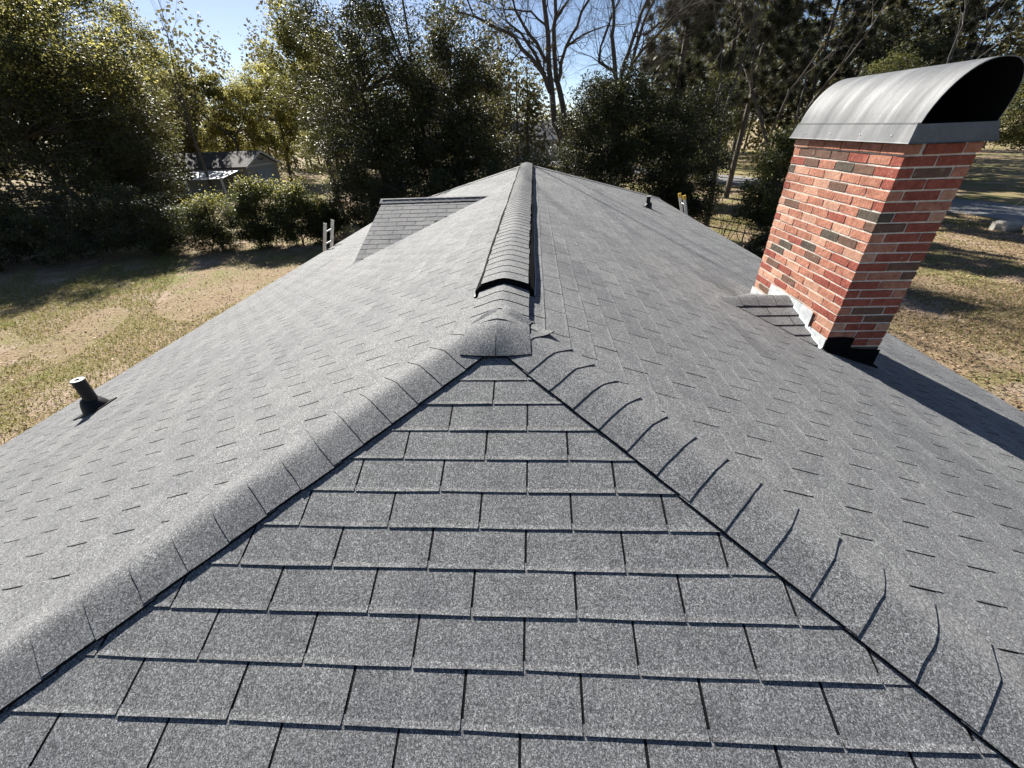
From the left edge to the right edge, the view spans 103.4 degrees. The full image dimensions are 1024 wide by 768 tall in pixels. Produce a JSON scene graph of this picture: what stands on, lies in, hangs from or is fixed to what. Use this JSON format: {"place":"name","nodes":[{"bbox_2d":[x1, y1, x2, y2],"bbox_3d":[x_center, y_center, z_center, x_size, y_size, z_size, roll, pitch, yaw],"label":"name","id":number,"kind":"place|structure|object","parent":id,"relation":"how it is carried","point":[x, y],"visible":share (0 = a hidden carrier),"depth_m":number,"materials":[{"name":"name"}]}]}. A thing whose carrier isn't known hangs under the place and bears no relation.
{"place":"outdoors","nodes":[
{"label":"outdoors","id":0,"kind":"place"},
{"bbox_2d":[323,219,333,251],"bbox_3d":[-5.010,-2.665,10.972,1.091,3.292,0.458,0,33,3],"label":"ladder","id":1,"kind":"object","parent":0,"point":[325,230],"visible":0.2,"depth_m":10.24,"materials":[{"name":"metal"}]},
{"bbox_2d":[0,55,1023,767],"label":"house","id":2,"kind":"structure","parent":0,"point":[526,465],"depth_m":1.45,"materials":[{"name":"tile"}]},
{"bbox_2d":[0,115,1023,445],"bbox_3d":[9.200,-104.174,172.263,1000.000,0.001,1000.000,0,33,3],"label":"ground","id":3,"kind":"structure","parent":0,"point":[992,177],"depth_m":15.22,"materials":[{"name":"beige soil"}]},
{"bbox_2d":[0,177,119,267],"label":"shrub","id":4,"kind":"object","parent":3,"relation":"on","point":[23,231],"visible":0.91,"depth_m":19.55,"materials":[{"name":"green plant"}]},
{"bbox_2d":[0,0,188,164],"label":"evergreen tree","id":5,"kind":"object","parent":3,"relation":"on","point":[153,53],"visible":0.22,"depth_m":32.66,"materials":[{"name":"green plant"}]},
{"bbox_2d":[0,0,198,240],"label":"evergreen tree","id":6,"kind":"object","parent":3,"relation":"on","point":[40,95],"visible":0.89,"depth_m":23.96,"materials":[{"name":"green plant"}]},
{"bbox_2d":[50,60,190,223],"bbox_3d":[-27.960,-16.991,28.758,6.942,10.139,7.282,0,33,3],"label":"evergreen tree","id":7,"kind":"object","parent":3,"relation":"on","point":[165,133],"visible":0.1,"depth_m":28.46,"materials":[{"name":"green plant"}]},
{"bbox_2d":[75,179,184,255],"bbox_3d":[-19.097,-8.403,20.597,4.022,3.687,4.427,-11,34,-13],"label":"shrub","id":8,"kind":"object","parent":3,"relation":"on","point":[157,242],"visible":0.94,"depth_m":20.08,"materials":[{"name":"green plant"}]},
{"bbox_2d":[86,0,214,194],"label":"bare tree","id":9,"kind":"object","parent":3,"relation":"on","point":[201,158],"visible":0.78,"depth_m":35.37,"materials":[{"name":"brown plant"}]},
{"bbox_2d":[129,41,184,128],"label":"spring tree","id":10,"kind":"object","parent":3,"relation":"on","point":[151,69],"visible":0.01,"depth_m":58.30,"materials":[{"name":"green plant"}]},
{"bbox_2d":[126,59,223,152],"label":"spring tree","id":11,"kind":"object","parent":3,"relation":"on","point":[198,136],"visible":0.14,"depth_m":52.68,"materials":[{"name":"green plant"}]},
{"bbox_2d":[125,41,268,150],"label":"bare tree","id":12,"kind":"object","parent":3,"relation":"on","point":[236,144],"visible":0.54,"depth_m":45.67,"materials":[{"name":"brown plant"}]},
{"bbox_2d":[161,184,245,251],"bbox_3d":[-15.995,-8.521,21.139,3.841,3.491,3.678,0,33,3],"label":"shrub","id":13,"kind":"object","parent":3,"relation":"on","point":[196,217],"visible":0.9,"depth_m":20.73,"materials":[{"name":"green plant"}]},
{"bbox_2d":[148,150,281,199],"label":"shed","id":14,"kind":"structure","parent":3,"relation":"on","point":[222,168],"depth_m":42.19,"materials":[{"name":"grey"}]},
{"bbox_2d":[256,167,275,190],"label":"garage door","id":15,"kind":"structure","parent":14,"relation":"in","point":[266,172],"depth_m":44.32,"materials":[{"name":"grey"}]},
{"bbox_2d":[165,62,267,152],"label":"spring tree","id":16,"kind":"object","parent":3,"relation":"on","point":[213,90],"visible":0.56,"depth_m":48.83,"materials":[{"name":"green plant"}]},
{"bbox_2d":[217,172,289,248],"bbox_3d":[-13.344,-9.126,21.092,3.012,3.973,2.734,0,33,3],"label":"shrub","id":17,"kind":"object","parent":3,"relation":"on","point":[248,205],"visible":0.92,"depth_m":20.84,"materials":[{"name":"green plant"}]},
{"bbox_2d":[219,57,308,181],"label":"spring tree","id":18,"kind":"object","parent":3,"relation":"on","point":[270,138],"visible":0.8,"depth_m":47.56,"materials":[{"name":"green plant"}]},
{"bbox_2d":[257,173,326,245],"bbox_3d":[-11.651,-9.059,21.459,3.291,3.769,2.743,-11,33,-13],"label":"shrub","id":19,"kind":"object","parent":3,"relation":"on","point":[291,201],"visible":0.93,"depth_m":21.03,"materials":[{"name":"green plant"}]},
{"bbox_2d":[245,0,353,211],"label":"olive tree","id":20,"kind":"object","parent":3,"relation":"on","point":[283,41],"visible":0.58,"depth_m":25.60,"materials":[{"name":"green plant"}]},
{"bbox_2d":[294,191,353,241],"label":"shrub","id":21,"kind":"object","parent":3,"relation":"on","point":[322,213],"visible":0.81,"depth_m":21.70,"materials":[{"name":"green plant"}]},
{"bbox_2d":[293,55,364,168],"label":"spring tree","id":22,"kind":"object","parent":3,"relation":"on","point":[324,112],"visible":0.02,"depth_m":49.25,"materials":[{"name":"green plant"}]},
{"bbox_2d":[280,0,447,231],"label":"evergreen tree","id":23,"kind":"object","parent":3,"relation":"on","point":[376,143],"visible":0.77,"depth_m":18.73,"materials":[{"name":"green plant"}]},
{"bbox_2d":[363,0,434,168],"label":"bare tree","id":24,"kind":"object","parent":3,"relation":"on","point":[393,36],"visible":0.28,"depth_m":18.01,"materials":[{"name":"brown plant"}]},
{"bbox_2d":[355,157,457,222],"bbox_3d":[-4.625,-8.244,19.209,5.578,4.363,3.551,0,33,3],"label":"evergreen shrub","id":25,"kind":"object","parent":3,"relation":"on","point":[375,197],"visible":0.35,"depth_m":18.50,"materials":[{"name":"green plant"}]},
{"bbox_2d":[389,0,519,195],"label":"evergreen tree","id":26,"kind":"object","parent":3,"relation":"on","point":[461,132],"visible":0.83,"depth_m":18.93,"materials":[{"name":"green plant"}]},
{"bbox_2d":[451,147,569,186],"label":"evergreen shrub","id":27,"kind":"object","parent":3,"relation":"on","point":[546,165],"visible":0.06,"depth_m":18.48,"materials":[{"name":"green plant"}]},
{"bbox_2d":[0,0,1023,200],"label":"wood","id":28,"kind":"object","parent":3,"relation":"on","point":[525,106],"visible":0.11,"depth_m":51.16,"materials":[{"name":"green plant"}]},
{"bbox_2d":[0,209,1023,436],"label":"fallen leaves","id":29,"kind":"object","parent":3,"relation":"on","point":[944,330],"visible":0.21,"depth_m":13.95,"materials":[{"name":"brown plant"}]},
{"bbox_2d":[484,120,557,160],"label":"house","id":30,"kind":"structure","parent":3,"relation":"on","point":[553,138],"depth_m":68.94,"materials":[{"name":"grey"}]},
{"bbox_2d":[329,0,720,173],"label":"bare tree","id":31,"kind":"object","parent":3,"relation":"on","point":[549,80],"visible":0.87,"depth_m":20.18,"materials":[{"name":"brown plant"}]},
{"bbox_2d":[547,54,667,196],"bbox_3d":[4.356,-10.572,19.032,5.390,7.644,4.887,0,33,3],"label":"evergreen tree","id":32,"kind":"object","parent":3,"relation":"on","point":[607,99],"visible":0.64,"depth_m":17.63,"materials":[{"name":"green plant"}]},
{"bbox_2d":[678,193,687,214],"bbox_3d":[5.446,-4.052,12.452,1.130,3.318,0.468,0,33,3],"label":"ladder","id":33,"kind":"object","parent":3,"relation":"on","point":[684,203],"visible":0.23,"depth_m":11.68,"materials":[{"name":"metal"}]},
{"bbox_2d":[632,72,738,225],"bbox_3d":[7.788,-10.345,19.107,5.436,6.794,4.918,0,33,3],"label":"evergreen tree","id":34,"kind":"object","parent":3,"relation":"on","point":[673,142],"visible":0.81,"depth_m":18.11,"materials":[{"name":"green plant"}]},
{"bbox_2d":[553,0,824,181],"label":"bare tree","id":35,"kind":"object","parent":3,"relation":"on","point":[613,18],"visible":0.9,"depth_m":18.38,"materials":[{"name":"brown plant"}]},
{"bbox_2d":[637,0,740,157],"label":"pine tree","id":36,"kind":"object","parent":3,"relation":"on","point":[714,51],"visible":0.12,"depth_m":33.63,"materials":[{"name":"green plant"}]},
{"bbox_2d":[637,0,761,120],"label":"pine tree","id":37,"kind":"object","parent":3,"relation":"on","point":[686,78],"visible":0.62,"depth_m":22.38,"materials":[{"name":"green plant"}]},
{"bbox_2d":[660,60,743,183],"bbox_3d":[12.505,-16.937,27.756,4.816,8.187,5.102,-26,40,-32],"label":"olive shrub","id":38,"kind":"object","parent":3,"relation":"on","point":[728,137],"visible":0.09,"depth_m":26.71,"materials":[{"name":"green plant"}]},
{"bbox_2d":[649,0,768,134],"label":"bare tree","id":39,"kind":"object","parent":3,"relation":"on","point":[715,41],"visible":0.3,"depth_m":28.14,"materials":[{"name":"brown plant"}]},
{"bbox_2d":[677,181,762,238],"bbox_3d":[9.191,-7.638,18.082,4.200,3.152,1.970,15,36,25],"label":"twiggy shrub","id":40,"kind":"object","parent":3,"relation":"on","point":[733,213],"visible":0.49,"depth_m":17.77,"materials":[{"name":"brown plant"}]},
{"bbox_2d":[699,90,751,156],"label":"olive shrub","id":41,"kind":"object","parent":3,"relation":"on","point":[738,120],"visible":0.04,"depth_m":37.13,"materials":[{"name":"green plant"}]},
{"bbox_2d":[696,199,754,235],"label":"twiggy shrub","id":42,"kind":"object","parent":3,"relation":"on","point":[723,219],"visible":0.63,"depth_m":16.31,"materials":[{"name":"brown plant"}]},
{"bbox_2d":[670,0,784,120],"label":"pine tree","id":43,"kind":"object","parent":3,"relation":"on","point":[740,42],"visible":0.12,"depth_m":35.82,"materials":[{"name":"green plant"}]},
{"bbox_2d":[693,0,776,225],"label":"bare tree","id":44,"kind":"object","parent":3,"relation":"on","point":[737,75],"visible":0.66,"depth_m":20.03,"materials":[{"name":"brown plant"}]},
{"bbox_2d":[729,181,768,241],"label":"twiggy shrub","id":45,"kind":"object","parent":3,"relation":"on","point":[745,228],"visible":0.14,"depth_m":19.53,"materials":[{"name":"brown plant"}]},
{"bbox_2d":[739,226,771,258],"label":"evergreen shrub","id":46,"kind":"object","parent":3,"relation":"on","point":[754,245],"visible":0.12,"depth_m":14.35,"materials":[{"name":"green plant"}]},
{"bbox_2d":[709,0,809,169],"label":"pine tree","id":47,"kind":"object","parent":3,"relation":"on","point":[774,114],"visible":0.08,"depth_m":41.61,"materials":[{"name":"green plant"}]},
{"bbox_2d":[707,0,833,197],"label":"pine tree","id":48,"kind":"object","parent":3,"relation":"on","point":[786,46],"visible":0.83,"depth_m":25.09,"materials":[{"name":"green plant"}]},
{"bbox_2d":[731,101,813,250],"bbox_3d":[10.374,-7.512,15.608,3.164,5.565,3.083,17,37,28],"label":"evergreen shrub","id":49,"kind":"object","parent":3,"relation":"on","point":[773,167],"visible":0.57,"depth_m":15.32,"materials":[{"name":"green plant"}]},
{"bbox_2d":[713,0,868,208],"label":"bare tree","id":50,"kind":"object","parent":3,"relation":"on","point":[759,111],"visible":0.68,"depth_m":21.70,"materials":[{"name":"brown plant"}]},
{"bbox_2d":[764,0,905,126],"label":"pine tree","id":51,"kind":"object","parent":3,"relation":"on","point":[836,60],"visible":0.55,"depth_m":34.97,"materials":[{"name":"green plant"}]},
{"bbox_2d":[769,0,923,187],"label":"bare tree","id":52,"kind":"object","parent":3,"relation":"on","point":[819,92],"visible":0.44,"depth_m":27.12,"materials":[{"name":"brown plant"}]},
{"bbox_2d":[768,0,942,132],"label":"pine tree","id":53,"kind":"object","parent":3,"relation":"on","point":[910,12],"visible":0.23,"depth_m":36.75,"materials":[{"name":"green plant"}]},
{"bbox_2d":[833,8,953,82],"bbox_3d":[31.472,-24.176,34.515,8.114,11.810,7.000,20,39,30],"label":"evergreen tree","id":54,"kind":"object","parent":3,"relation":"on","point":[916,41],"visible":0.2,"depth_m":31.66,"materials":[{"name":"green plant"}]},
{"bbox_2d":[856,36,934,76],"bbox_3d":[25.499,-18.308,28.244,7.278,9.096,6.855,0,33,3],"label":"olive tree","id":55,"kind":"object","parent":3,"relation":"on","point":[893,63],"visible":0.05,"depth_m":26.33,"materials":[{"name":"green plant"}]},
{"bbox_2d":[914,0,1019,64],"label":"pine tree","id":56,"kind":"object","parent":3,"relation":"on","point":[948,18],"visible":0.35,"depth_m":33.17,"materials":[{"name":"green plant"}]},
{"bbox_2d":[946,0,1023,63],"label":"bare tree","id":57,"kind":"object","parent":3,"relation":"on","point":[954,47],"visible":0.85,"depth_m":25.89,"materials":[{"name":"brown plant"}]},
{"bbox_2d":[984,78,1023,155],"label":"olive tree","id":58,"kind":"object","parent":3,"relation":"on","point":[1012,130],"visible":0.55,"depth_m":16.87,"materials":[{"name":"green plant"}]},
{"bbox_2d":[988,219,1023,231],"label":"boulder","id":59,"kind":"object","parent":3,"relation":"on","point":[1009,225],"visible":0.73,"depth_m":19.40,"materials":[{"name":"stone"}]},
{"bbox_2d":[1007,84,1023,154],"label":"olive tree","id":60,"kind":"object","parent":3,"relation":"on","point":[1019,132],"visible":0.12,"depth_m":29.39,"materials":[{"name":"green plant"}]},
{"bbox_2d":[0,217,1023,443],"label":"grass","id":61,"kind":"structure","parent":0,"point":[110,299],"depth_m":13.18,"materials":[{"name":"plant"}]},
{"bbox_2d":[8,0,1023,149],"label":"sky","id":62,"kind":"structure","parent":0,"point":[227,17],"materials":[{"name":"blue"}]},
{"bbox_2d":[473,157,1023,221],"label":"road","id":63,"kind":"structure","parent":0,"point":[991,209],"depth_m":24.17,"materials":[{"name":"grey asphalt"}]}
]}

